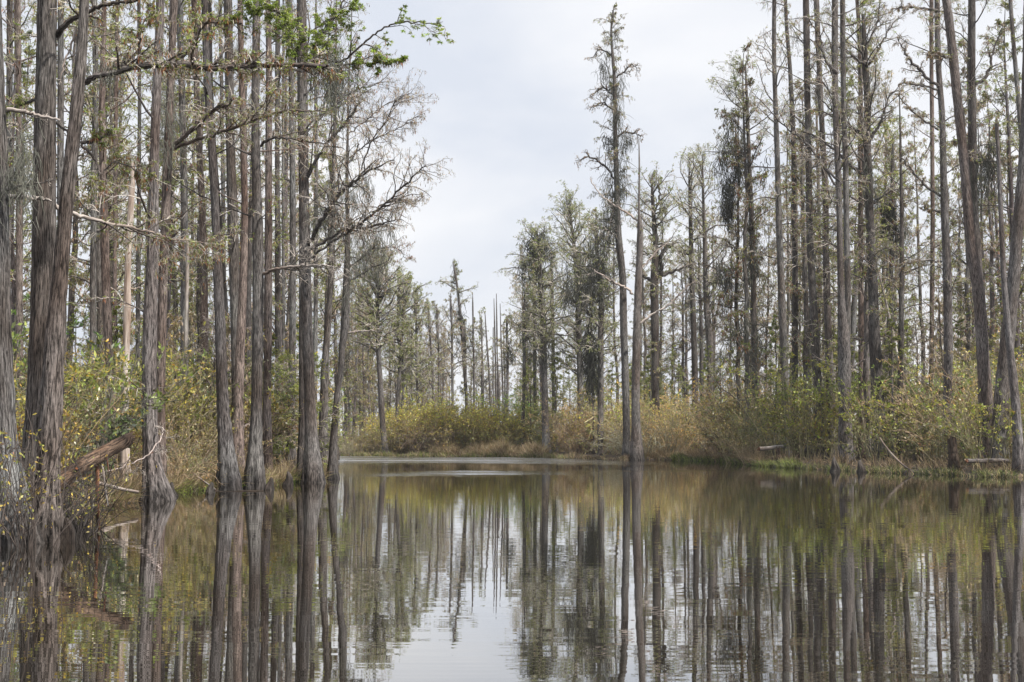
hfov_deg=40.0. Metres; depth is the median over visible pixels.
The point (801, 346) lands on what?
cypress sapling
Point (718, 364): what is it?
bare sapling
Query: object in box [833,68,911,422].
cypress tree
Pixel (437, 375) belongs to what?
cypress tree
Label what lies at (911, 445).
shrub
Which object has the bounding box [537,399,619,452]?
shrub
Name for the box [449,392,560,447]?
shrub
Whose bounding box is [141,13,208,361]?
cypress tree
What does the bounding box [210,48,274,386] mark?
cypress tree
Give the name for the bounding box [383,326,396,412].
cypress tree
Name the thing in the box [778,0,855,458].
cypress tree
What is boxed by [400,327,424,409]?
cypress tree
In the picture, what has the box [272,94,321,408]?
cypress tree
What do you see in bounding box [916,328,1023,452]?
shrub
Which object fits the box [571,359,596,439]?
cypress sapling
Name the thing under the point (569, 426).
shrub
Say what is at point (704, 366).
cypress sapling
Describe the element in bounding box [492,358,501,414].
cypress tree
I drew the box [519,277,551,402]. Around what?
cypress tree
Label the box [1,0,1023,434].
sky
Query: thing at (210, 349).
cypress sapling
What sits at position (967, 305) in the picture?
cypress tree
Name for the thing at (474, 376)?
cypress tree
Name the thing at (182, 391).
shrub
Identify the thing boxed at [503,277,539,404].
cypress tree
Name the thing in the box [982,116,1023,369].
cypress tree
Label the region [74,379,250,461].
shrub
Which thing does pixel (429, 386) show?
cypress tree
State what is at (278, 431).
shrub
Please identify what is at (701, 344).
cypress tree
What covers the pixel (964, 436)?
shrub
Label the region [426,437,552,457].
grass
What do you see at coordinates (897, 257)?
cypress tree
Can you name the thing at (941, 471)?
grass
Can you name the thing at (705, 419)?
shrub
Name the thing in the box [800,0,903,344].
cypress tree
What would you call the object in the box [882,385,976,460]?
shrub
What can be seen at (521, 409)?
shrub
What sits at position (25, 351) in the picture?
cypress sapling
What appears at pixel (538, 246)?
cypress tree
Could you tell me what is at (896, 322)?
cypress tree
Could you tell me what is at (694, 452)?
grass
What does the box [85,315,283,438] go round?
shrub
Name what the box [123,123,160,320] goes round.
cypress tree
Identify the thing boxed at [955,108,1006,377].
cypress tree
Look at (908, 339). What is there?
cypress sapling
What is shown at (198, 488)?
grass
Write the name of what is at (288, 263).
cypress tree
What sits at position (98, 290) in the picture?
cypress tree
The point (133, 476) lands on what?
grass
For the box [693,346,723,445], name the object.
cypress sapling
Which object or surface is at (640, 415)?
shrub
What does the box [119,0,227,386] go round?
cypress tree
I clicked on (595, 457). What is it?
grass
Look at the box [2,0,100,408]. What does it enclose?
cypress tree
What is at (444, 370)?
cypress tree
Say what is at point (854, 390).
shrub
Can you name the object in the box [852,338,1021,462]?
shrub
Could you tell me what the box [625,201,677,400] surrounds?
cypress tree
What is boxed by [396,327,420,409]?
cypress tree
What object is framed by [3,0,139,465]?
cypress tree
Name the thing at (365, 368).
cypress tree
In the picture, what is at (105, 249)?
cypress tree
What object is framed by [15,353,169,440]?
shrub
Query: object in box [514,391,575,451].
shrub
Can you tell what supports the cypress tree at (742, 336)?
on the ground at (969, 471)
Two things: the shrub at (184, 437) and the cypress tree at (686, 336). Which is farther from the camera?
the cypress tree at (686, 336)
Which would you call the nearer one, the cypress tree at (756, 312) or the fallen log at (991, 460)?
the fallen log at (991, 460)
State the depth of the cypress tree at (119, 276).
76.34 m
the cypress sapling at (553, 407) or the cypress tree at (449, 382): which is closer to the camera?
the cypress sapling at (553, 407)
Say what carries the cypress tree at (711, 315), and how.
on the ground at (969, 471)
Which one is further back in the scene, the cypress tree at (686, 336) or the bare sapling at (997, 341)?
the cypress tree at (686, 336)
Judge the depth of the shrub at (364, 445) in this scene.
100.56 m
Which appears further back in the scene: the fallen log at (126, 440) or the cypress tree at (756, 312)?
the cypress tree at (756, 312)
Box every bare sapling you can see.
[67,337,73,369]
[69,338,102,384]
[120,312,141,365]
[166,312,198,411]
[176,310,199,378]
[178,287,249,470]
[189,296,211,398]
[202,315,247,403]
[211,278,266,442]
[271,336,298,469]
[282,355,318,451]
[701,343,741,405]
[758,355,774,397]
[869,342,895,412]
[889,315,938,451]
[895,347,911,381]
[904,325,927,394]
[915,342,942,383]
[922,297,967,428]
[925,339,943,389]
[928,328,966,403]
[994,340,999,367]
[1020,332,1023,374]
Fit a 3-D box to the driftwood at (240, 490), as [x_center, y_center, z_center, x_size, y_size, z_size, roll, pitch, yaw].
[-7.388,4.038,37.494,1.533,0.121,0.104,1,-4,-20]
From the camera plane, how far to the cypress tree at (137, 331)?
44.33 m
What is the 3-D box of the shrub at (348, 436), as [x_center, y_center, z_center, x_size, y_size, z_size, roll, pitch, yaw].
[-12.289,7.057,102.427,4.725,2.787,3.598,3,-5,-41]
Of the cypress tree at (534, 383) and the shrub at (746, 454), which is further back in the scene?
the cypress tree at (534, 383)
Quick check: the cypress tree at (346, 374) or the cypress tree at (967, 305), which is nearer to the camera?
the cypress tree at (967, 305)
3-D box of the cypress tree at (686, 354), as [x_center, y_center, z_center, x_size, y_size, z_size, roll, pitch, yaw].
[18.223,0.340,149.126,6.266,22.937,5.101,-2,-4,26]
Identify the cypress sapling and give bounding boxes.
[13,317,27,377]
[23,336,28,384]
[67,309,88,399]
[82,320,114,372]
[112,305,141,375]
[194,322,213,367]
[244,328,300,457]
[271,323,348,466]
[504,359,532,423]
[507,347,539,416]
[515,355,554,445]
[527,343,575,452]
[537,368,570,451]
[557,351,576,450]
[565,370,613,453]
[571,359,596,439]
[573,382,605,447]
[604,362,619,409]
[610,356,641,412]
[618,367,647,407]
[629,362,648,405]
[640,346,671,428]
[640,359,667,400]
[643,358,664,400]
[659,364,664,396]
[662,345,686,413]
[667,360,689,413]
[684,366,705,406]
[691,362,706,404]
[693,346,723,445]
[713,364,723,399]
[726,347,751,414]
[736,315,802,458]
[789,325,813,422]
[802,311,857,408]
[823,340,858,430]
[855,330,895,429]
[871,319,921,460]
[888,319,919,447]
[939,321,964,385]
[953,318,965,380]
[989,309,1023,406]
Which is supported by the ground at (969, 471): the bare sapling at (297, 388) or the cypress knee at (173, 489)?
the bare sapling at (297, 388)
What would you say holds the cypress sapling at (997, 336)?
on the ground at (969, 471)
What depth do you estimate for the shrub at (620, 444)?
86.60 m
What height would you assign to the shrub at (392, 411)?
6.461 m
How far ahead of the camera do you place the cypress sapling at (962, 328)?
71.44 m
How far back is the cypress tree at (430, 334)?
118.05 m
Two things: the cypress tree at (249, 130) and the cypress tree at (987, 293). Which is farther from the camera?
the cypress tree at (987, 293)
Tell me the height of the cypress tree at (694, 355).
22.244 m
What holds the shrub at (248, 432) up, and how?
on the ground at (969, 471)
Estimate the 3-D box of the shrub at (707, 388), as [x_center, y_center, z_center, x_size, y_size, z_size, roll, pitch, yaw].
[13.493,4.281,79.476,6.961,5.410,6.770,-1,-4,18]
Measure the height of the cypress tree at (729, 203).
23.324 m
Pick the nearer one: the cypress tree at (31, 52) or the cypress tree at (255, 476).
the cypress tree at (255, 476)
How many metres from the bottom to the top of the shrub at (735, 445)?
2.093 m
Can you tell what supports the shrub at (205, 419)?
on the ground at (969, 471)
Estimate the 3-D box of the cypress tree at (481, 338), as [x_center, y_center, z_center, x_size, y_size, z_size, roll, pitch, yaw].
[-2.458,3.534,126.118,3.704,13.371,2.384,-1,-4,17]
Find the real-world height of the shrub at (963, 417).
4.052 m
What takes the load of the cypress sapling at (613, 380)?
on the ground at (969, 471)
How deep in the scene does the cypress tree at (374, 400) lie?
126.59 m
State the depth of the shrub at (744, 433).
71.94 m
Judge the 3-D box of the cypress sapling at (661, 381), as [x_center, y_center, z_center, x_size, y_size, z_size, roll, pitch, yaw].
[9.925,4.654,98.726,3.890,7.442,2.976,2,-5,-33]
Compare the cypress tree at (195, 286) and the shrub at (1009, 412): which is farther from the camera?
the cypress tree at (195, 286)
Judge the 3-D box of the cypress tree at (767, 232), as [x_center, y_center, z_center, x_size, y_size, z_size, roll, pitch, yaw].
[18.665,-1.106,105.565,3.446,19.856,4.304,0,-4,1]
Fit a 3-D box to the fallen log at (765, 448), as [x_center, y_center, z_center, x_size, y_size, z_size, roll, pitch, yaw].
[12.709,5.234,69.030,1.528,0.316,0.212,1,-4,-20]
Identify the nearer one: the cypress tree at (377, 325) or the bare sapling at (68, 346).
the bare sapling at (68, 346)
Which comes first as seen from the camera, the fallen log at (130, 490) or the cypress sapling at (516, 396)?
the fallen log at (130, 490)
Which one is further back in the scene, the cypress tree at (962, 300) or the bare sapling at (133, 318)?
the cypress tree at (962, 300)
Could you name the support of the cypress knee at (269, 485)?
on the water
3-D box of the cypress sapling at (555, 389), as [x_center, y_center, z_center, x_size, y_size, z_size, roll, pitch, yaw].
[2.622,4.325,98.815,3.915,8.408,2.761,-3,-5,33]
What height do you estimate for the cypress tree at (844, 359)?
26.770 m
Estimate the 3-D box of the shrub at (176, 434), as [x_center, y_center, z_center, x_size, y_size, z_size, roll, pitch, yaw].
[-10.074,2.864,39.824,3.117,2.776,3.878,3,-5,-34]
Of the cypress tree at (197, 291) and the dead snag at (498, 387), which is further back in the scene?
the dead snag at (498, 387)
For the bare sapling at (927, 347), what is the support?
on the ground at (969, 471)
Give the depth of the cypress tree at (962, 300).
93.52 m
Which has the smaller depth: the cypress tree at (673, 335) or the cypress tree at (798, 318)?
the cypress tree at (798, 318)
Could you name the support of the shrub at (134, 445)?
on the ground at (969, 471)
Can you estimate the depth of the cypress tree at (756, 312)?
128.27 m
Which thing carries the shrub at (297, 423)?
on the ground at (969, 471)
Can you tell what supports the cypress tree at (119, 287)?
on the ground at (969, 471)
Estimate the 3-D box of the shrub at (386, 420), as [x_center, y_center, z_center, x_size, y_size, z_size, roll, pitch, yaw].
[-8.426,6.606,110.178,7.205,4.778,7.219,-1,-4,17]
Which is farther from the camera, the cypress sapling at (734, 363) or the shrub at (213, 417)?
the cypress sapling at (734, 363)
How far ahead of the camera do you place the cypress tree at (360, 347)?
140.67 m
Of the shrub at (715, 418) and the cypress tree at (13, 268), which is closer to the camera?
the cypress tree at (13, 268)
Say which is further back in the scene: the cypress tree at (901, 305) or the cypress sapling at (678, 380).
the cypress sapling at (678, 380)
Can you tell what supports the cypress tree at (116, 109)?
on the ground at (969, 471)
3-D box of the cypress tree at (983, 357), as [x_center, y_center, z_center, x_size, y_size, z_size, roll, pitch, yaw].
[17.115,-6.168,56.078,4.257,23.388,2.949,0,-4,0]
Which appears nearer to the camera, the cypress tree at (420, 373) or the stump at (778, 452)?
the stump at (778, 452)
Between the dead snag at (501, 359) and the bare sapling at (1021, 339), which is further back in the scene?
the dead snag at (501, 359)
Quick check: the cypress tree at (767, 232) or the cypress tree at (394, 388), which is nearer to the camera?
the cypress tree at (767, 232)
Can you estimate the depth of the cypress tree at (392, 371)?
134.61 m
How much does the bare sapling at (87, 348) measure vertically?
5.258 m
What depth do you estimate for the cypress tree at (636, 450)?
84.17 m
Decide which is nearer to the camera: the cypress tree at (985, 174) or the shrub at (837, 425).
the cypress tree at (985, 174)
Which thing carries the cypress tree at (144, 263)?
on the ground at (969, 471)
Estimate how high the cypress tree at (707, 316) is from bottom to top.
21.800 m
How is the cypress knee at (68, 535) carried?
in the water
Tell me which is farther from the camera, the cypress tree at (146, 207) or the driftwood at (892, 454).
the cypress tree at (146, 207)
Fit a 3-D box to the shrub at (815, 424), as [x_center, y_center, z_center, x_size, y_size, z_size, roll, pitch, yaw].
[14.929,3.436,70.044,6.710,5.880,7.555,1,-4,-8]
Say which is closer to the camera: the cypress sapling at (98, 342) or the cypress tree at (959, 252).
the cypress sapling at (98, 342)
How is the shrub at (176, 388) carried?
on the ground at (969, 471)
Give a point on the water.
(430, 569)
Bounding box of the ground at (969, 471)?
[61,435,1023,516]
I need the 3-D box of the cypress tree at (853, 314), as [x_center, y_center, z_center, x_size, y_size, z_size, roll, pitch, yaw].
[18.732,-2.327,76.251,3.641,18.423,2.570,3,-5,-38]
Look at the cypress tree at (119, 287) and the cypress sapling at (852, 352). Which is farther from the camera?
the cypress tree at (119, 287)
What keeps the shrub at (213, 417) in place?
on the ground at (969, 471)
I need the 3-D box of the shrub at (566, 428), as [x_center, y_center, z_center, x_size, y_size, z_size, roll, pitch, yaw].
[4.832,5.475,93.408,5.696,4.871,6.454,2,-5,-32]
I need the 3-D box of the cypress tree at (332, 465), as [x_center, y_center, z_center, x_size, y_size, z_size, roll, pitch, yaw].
[-5.086,-3.434,48.926,3.401,16.983,3.060,2,-4,-26]
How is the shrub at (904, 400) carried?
on the ground at (969, 471)
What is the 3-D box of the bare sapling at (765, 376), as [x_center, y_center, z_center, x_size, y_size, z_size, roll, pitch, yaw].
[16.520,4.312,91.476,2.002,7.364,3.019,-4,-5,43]
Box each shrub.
[0,403,91,548]
[0,429,142,548]
[11,294,203,486]
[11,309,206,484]
[13,338,137,490]
[15,323,196,478]
[15,336,216,475]
[15,345,120,448]
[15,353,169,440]
[16,370,139,501]
[22,448,132,539]
[24,404,158,496]
[24,457,146,535]
[61,476,138,529]
[68,338,249,462]
[68,351,244,415]
[69,353,210,436]
[71,399,180,478]
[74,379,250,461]
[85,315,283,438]
[90,402,216,473]
[99,351,251,449]
[118,439,220,488]
[119,394,205,474]
[120,339,276,429]
[121,326,298,430]
[132,387,217,472]
[132,395,245,479]
[133,423,211,476]
[141,353,324,462]
[165,365,250,459]
[167,437,217,482]
[167,441,216,476]
[167,445,214,484]
[171,408,249,476]
[172,398,232,449]
[177,337,328,453]
[178,407,217,469]
[190,352,334,461]
[191,427,266,477]
[199,387,301,464]
[244,394,297,461]
[245,400,296,467]
[272,373,318,463]
[273,379,345,452]
[275,381,333,466]
[296,388,360,447]
[329,423,365,452]
[339,433,366,455]
[340,419,397,455]
[340,435,379,455]
[348,391,462,453]
[354,385,487,451]
[364,400,426,449]
[375,406,473,453]
[388,390,505,450]
[423,390,533,446]
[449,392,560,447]
[472,386,550,445]
[492,392,571,448]
[497,399,572,443]
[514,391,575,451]
[523,389,615,453]
[525,375,615,451]
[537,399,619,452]
[549,395,643,452]
[560,388,649,453]
[572,387,689,454]
[573,380,710,452]
[580,378,700,453]
[583,415,673,458]
[598,380,693,452]
[606,377,705,449]
[608,403,704,452]
[616,386,705,448]
[618,386,704,453]
[641,402,706,453]
[653,371,710,451]
[674,373,805,463]
[674,384,799,457]
[678,377,730,452]
[679,385,791,447]
[682,402,743,460]
[683,375,812,451]
[688,368,811,451]
[689,373,812,455]
[689,381,790,449]
[697,402,775,456]
[698,385,769,451]
[704,401,743,451]
[707,393,804,463]
[710,348,868,459]
[714,431,764,457]
[729,437,770,464]
[747,354,895,459]
[776,366,907,456]
[790,386,870,451]
[804,364,967,463]
[828,375,926,459]
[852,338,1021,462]
[853,354,972,458]
[861,351,971,460]
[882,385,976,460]
[890,356,995,458]
[891,389,1023,465]
[894,366,1023,421]
[897,348,1023,457]
[905,394,977,463]
[915,374,1023,464]
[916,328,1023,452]
[917,369,1023,469]
[919,346,1023,407]
[925,332,1023,442]
[928,364,1023,463]
[954,367,1023,456]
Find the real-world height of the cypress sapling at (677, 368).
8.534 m
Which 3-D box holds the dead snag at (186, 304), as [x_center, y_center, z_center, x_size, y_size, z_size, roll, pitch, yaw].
[-10.414,0.662,45.051,0.237,8.289,0.250,2,-4,-24]
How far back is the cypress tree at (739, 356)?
79.11 m
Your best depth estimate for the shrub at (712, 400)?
83.55 m
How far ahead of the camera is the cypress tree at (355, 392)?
126.21 m
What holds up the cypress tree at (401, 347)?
on the ground at (969, 471)
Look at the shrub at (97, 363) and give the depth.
33.88 m
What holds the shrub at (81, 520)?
on the ground at (969, 471)
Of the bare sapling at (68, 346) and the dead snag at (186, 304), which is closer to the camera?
the dead snag at (186, 304)
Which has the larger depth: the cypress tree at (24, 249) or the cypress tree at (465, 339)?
the cypress tree at (465, 339)
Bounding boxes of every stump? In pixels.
[776,447,780,461]
[947,434,960,471]
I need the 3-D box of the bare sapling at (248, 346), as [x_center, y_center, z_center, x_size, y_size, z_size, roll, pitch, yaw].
[-8.560,1.345,43.495,1.802,6.658,1.995,-4,-5,43]
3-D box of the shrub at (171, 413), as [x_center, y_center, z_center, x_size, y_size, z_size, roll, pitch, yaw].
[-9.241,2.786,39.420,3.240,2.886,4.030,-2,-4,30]
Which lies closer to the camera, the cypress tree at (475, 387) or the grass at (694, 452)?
the grass at (694, 452)
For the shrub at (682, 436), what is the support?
on the ground at (969, 471)
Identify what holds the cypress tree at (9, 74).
on the ground at (969, 471)
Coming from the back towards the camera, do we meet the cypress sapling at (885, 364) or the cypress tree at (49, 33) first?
the cypress sapling at (885, 364)
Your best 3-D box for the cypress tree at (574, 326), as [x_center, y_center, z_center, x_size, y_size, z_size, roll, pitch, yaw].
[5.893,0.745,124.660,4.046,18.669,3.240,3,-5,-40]
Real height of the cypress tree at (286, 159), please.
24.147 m
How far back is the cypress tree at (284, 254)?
55.42 m
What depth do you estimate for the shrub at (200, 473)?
37.72 m
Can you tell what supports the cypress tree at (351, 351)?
on the ground at (969, 471)
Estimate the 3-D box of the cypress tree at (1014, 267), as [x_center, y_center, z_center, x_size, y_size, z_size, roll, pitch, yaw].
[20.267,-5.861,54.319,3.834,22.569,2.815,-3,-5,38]
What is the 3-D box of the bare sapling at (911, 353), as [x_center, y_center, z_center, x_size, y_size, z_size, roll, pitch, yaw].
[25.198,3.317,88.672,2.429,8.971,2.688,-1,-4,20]
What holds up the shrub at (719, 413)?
on the ground at (969, 471)
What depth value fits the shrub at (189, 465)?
37.99 m
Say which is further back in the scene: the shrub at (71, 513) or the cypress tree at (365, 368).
the cypress tree at (365, 368)
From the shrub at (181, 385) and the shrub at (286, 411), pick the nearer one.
the shrub at (181, 385)
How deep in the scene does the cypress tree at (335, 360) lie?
85.06 m
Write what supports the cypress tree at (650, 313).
on the ground at (969, 471)
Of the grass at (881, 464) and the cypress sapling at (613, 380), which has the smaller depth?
the grass at (881, 464)
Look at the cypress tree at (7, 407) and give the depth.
19.57 m
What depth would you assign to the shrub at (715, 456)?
79.95 m
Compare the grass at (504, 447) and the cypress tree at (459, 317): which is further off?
the cypress tree at (459, 317)
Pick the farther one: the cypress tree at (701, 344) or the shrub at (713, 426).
the cypress tree at (701, 344)
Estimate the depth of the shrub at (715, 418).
85.44 m
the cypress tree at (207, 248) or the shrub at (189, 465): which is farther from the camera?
the cypress tree at (207, 248)
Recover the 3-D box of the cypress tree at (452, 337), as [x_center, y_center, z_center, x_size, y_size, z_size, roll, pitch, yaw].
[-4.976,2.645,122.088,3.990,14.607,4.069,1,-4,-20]
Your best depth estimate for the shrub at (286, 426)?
45.80 m
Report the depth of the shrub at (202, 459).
39.63 m
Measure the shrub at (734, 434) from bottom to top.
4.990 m
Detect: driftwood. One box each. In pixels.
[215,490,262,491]
[879,437,913,472]
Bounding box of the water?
[0,456,1023,681]
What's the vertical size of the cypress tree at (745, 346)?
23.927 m
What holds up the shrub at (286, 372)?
on the ground at (969, 471)
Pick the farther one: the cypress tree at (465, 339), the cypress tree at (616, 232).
the cypress tree at (465, 339)
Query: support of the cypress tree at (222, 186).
on the ground at (969, 471)
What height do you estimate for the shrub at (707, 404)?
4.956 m
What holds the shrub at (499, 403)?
on the ground at (969, 471)
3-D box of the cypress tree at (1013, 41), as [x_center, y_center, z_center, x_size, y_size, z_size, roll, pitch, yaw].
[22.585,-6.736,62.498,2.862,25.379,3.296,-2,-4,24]
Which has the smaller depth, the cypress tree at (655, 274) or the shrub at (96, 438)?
the shrub at (96, 438)
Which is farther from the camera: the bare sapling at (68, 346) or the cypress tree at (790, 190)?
the cypress tree at (790, 190)
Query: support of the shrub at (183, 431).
on the ground at (969, 471)
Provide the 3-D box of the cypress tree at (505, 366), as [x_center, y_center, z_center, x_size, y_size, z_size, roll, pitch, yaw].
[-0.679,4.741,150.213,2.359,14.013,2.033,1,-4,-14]
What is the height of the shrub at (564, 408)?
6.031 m
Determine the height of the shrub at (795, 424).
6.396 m
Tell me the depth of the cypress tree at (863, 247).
99.43 m
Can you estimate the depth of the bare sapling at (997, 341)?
82.72 m
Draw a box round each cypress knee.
[60,517,76,542]
[72,519,82,536]
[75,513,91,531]
[170,482,178,496]
[205,482,215,493]
[264,477,273,489]
[282,471,293,485]
[829,457,840,471]
[856,460,866,471]
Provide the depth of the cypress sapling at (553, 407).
101.88 m
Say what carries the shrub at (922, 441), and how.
on the ground at (969, 471)
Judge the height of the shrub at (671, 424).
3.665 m
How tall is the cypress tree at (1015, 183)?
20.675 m
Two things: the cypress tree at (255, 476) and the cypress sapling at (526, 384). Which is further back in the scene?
the cypress sapling at (526, 384)
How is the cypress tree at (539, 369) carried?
on the ground at (969, 471)
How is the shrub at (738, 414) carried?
on the ground at (969, 471)
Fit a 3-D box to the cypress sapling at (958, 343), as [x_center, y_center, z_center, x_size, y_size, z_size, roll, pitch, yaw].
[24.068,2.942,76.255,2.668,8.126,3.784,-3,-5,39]
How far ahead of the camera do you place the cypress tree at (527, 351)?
139.60 m
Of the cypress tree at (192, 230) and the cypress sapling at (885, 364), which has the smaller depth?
the cypress sapling at (885, 364)
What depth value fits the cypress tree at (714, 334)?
132.03 m
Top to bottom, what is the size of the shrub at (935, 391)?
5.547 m
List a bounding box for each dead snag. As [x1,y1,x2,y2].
[119,161,139,477]
[184,233,189,400]
[485,314,492,421]
[493,327,493,432]
[494,304,496,406]
[496,294,499,408]
[500,305,503,419]
[876,253,916,459]
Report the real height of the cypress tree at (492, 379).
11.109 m
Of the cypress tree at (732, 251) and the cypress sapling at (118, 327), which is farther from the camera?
the cypress tree at (732, 251)
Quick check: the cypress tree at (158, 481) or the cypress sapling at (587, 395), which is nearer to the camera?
the cypress tree at (158, 481)
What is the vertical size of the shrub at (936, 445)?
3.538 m
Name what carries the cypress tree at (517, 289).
on the ground at (969, 471)
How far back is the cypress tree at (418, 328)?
110.03 m
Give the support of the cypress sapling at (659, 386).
on the ground at (969, 471)
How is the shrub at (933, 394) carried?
on the ground at (969, 471)
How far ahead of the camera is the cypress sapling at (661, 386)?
106.78 m
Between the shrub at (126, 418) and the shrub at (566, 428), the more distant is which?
the shrub at (566, 428)
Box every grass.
[69,459,344,508]
[84,454,326,501]
[174,471,301,492]
[340,450,573,458]
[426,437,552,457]
[544,451,679,460]
[644,445,767,463]
[667,452,805,468]
[745,446,1023,471]
[802,461,1023,477]
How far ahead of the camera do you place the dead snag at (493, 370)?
119.13 m
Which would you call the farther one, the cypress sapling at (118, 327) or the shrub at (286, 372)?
the shrub at (286, 372)
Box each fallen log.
[61,432,136,530]
[99,482,138,493]
[757,445,783,450]
[966,458,1011,462]
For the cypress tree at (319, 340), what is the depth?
113.85 m
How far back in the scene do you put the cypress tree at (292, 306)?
51.33 m
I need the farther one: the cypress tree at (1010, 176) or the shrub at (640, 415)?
the shrub at (640, 415)
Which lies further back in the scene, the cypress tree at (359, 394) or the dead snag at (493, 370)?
the cypress tree at (359, 394)
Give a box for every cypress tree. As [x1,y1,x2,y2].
[0,0,61,545]
[1,0,34,374]
[2,0,56,275]
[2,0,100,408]
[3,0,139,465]
[5,0,231,481]
[13,0,125,378]
[14,30,35,359]
[14,149,29,366]
[29,1,176,384]
[31,0,183,480]
[34,0,454,542]
[56,0,160,473]
[68,8,147,360]
[72,0,184,370]
[74,66,131,362]
[75,23,148,342]
[77,0,204,501]
[90,0,146,372]
[117,189,135,346]
[118,0,210,380]
[118,0,346,472]
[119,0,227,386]
[120,140,172,358]
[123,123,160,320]
[131,152,194,353]
[135,0,240,391]
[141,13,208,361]
[142,1,223,341]
[143,40,218,356]
[144,0,283,489]
[159,0,239,367]
[161,0,263,383]
[174,0,312,472]
[178,0,264,316]
[178,0,276,452]
[178,203,211,362]
[185,1,358,488]
[193,170,227,346]
[195,116,291,448]
[196,49,265,343]
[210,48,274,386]
[222,0,321,467]
[224,0,355,473]
[235,0,328,396]
[244,0,337,468]
[251,0,344,371]
[264,170,298,375]
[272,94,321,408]
[275,0,317,478]
[280,0,344,412]
[287,0,454,482]
[288,0,374,467]
[297,177,343,412]
[309,94,372,452]
[310,136,354,459]
[320,269,361,441]
[326,12,415,478]
[329,298,362,443]
[336,269,362,442]
[338,239,418,453]
[346,246,370,437]
[347,291,366,436]
[348,280,376,428]
[349,258,366,421]
[349,269,377,437]
[350,284,360,436]
[351,285,364,422]
[354,273,382,432]
[355,291,385,419]
[356,311,384,438]
[358,286,388,424]
[364,286,392,422]
[368,266,443,452]
[377,297,395,420]
[380,268,422,414]
[383,320,398,416]
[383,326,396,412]
[384,307,414,413]
[386,302,414,407]
[386,316,401,415]
[391,285,441,414]
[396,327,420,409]
[397,328,414,413]
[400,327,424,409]
[404,308,422,409]
[405,328,423,407]
[414,327,430,409]
[418,299,445,405]
[418,331,436,410]
[421,300,453,405]
[421,344,430,405]
[423,342,435,421]
[424,327,446,412]
[429,321,449,408]
[429,334,446,401]
[432,288,480,417]
[435,258,478,410]
[435,329,450,414]
[435,333,450,409]
[436,324,450,403]
[445,351,456,410]
[449,292,485,408]
[455,319,483,411]
[459,355,475,411]
[462,307,503,414]
[467,370,475,411]
[468,360,477,408]
[475,312,520,415]
[480,359,494,407]
[486,350,496,413]
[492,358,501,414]
[496,215,586,452]
[498,321,513,424]
[498,326,512,411]
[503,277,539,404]
[504,244,540,403]
[507,289,539,449]
[514,290,539,399]
[518,263,550,443]
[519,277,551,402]
[529,292,559,415]
[532,238,572,450]
[545,180,615,452]
[548,206,633,454]
[560,246,594,396]
[573,207,610,414]
[574,2,647,457]
[585,139,698,459]
[586,250,619,411]
[588,204,642,402]
[621,161,696,429]
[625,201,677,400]
[628,263,661,403]
[641,200,683,400]
[641,238,670,395]
[661,143,748,452]
[661,146,719,451]
[662,258,689,409]
[663,244,704,410]
[664,238,716,405]
[668,211,724,392]
[680,206,739,390]
[680,239,726,449]
[686,87,762,419]
[693,50,799,434]
[697,252,722,396]
[708,40,774,436]
[713,227,742,398]
[717,192,774,399]
[728,210,774,394]
[728,257,764,399]
[733,0,819,457]
[734,206,769,396]
[740,0,888,462]
[743,195,778,391]
[749,0,832,457]
[757,180,816,388]
[762,120,803,391]
[767,0,857,458]
[768,77,830,457]
[770,141,836,396]
[771,153,836,406]
[772,216,815,416]
[774,67,857,448]
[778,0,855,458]
[798,0,918,460]
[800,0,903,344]
[800,47,884,412]
[800,75,834,355]
[804,0,907,460]
[804,146,851,448]
[821,0,889,459]
[829,131,883,442]
[829,218,836,378]
[830,184,864,389]
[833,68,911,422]
[835,172,880,349]
[844,119,938,455]
[852,163,886,378]
[855,86,942,460]
[869,146,912,409]
[875,124,939,377]
[881,0,1003,466]
[885,179,928,382]
[888,0,1002,462]
[894,236,914,416]
[896,112,943,456]
[902,0,971,457]
[914,0,1018,454]
[915,122,974,373]
[923,258,953,364]
[924,39,998,395]
[925,172,989,381]
[941,107,995,371]
[951,232,969,360]
[954,80,1023,387]
[955,0,1023,397]
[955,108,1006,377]
[977,126,1023,358]
[982,0,1022,151]
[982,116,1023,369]
[984,187,1008,351]
[988,72,1023,313]
[989,5,1023,468]
[991,108,1023,473]
[1005,188,1023,364]
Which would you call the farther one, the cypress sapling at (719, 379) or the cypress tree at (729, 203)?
the cypress sapling at (719, 379)
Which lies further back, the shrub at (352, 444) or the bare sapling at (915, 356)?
the shrub at (352, 444)
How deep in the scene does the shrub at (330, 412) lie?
55.60 m
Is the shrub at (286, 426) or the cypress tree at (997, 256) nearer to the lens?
the shrub at (286, 426)
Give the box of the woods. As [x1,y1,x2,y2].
[72,331,1022,440]
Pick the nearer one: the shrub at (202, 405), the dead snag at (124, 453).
the dead snag at (124, 453)
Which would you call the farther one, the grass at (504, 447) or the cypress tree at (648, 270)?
the cypress tree at (648, 270)

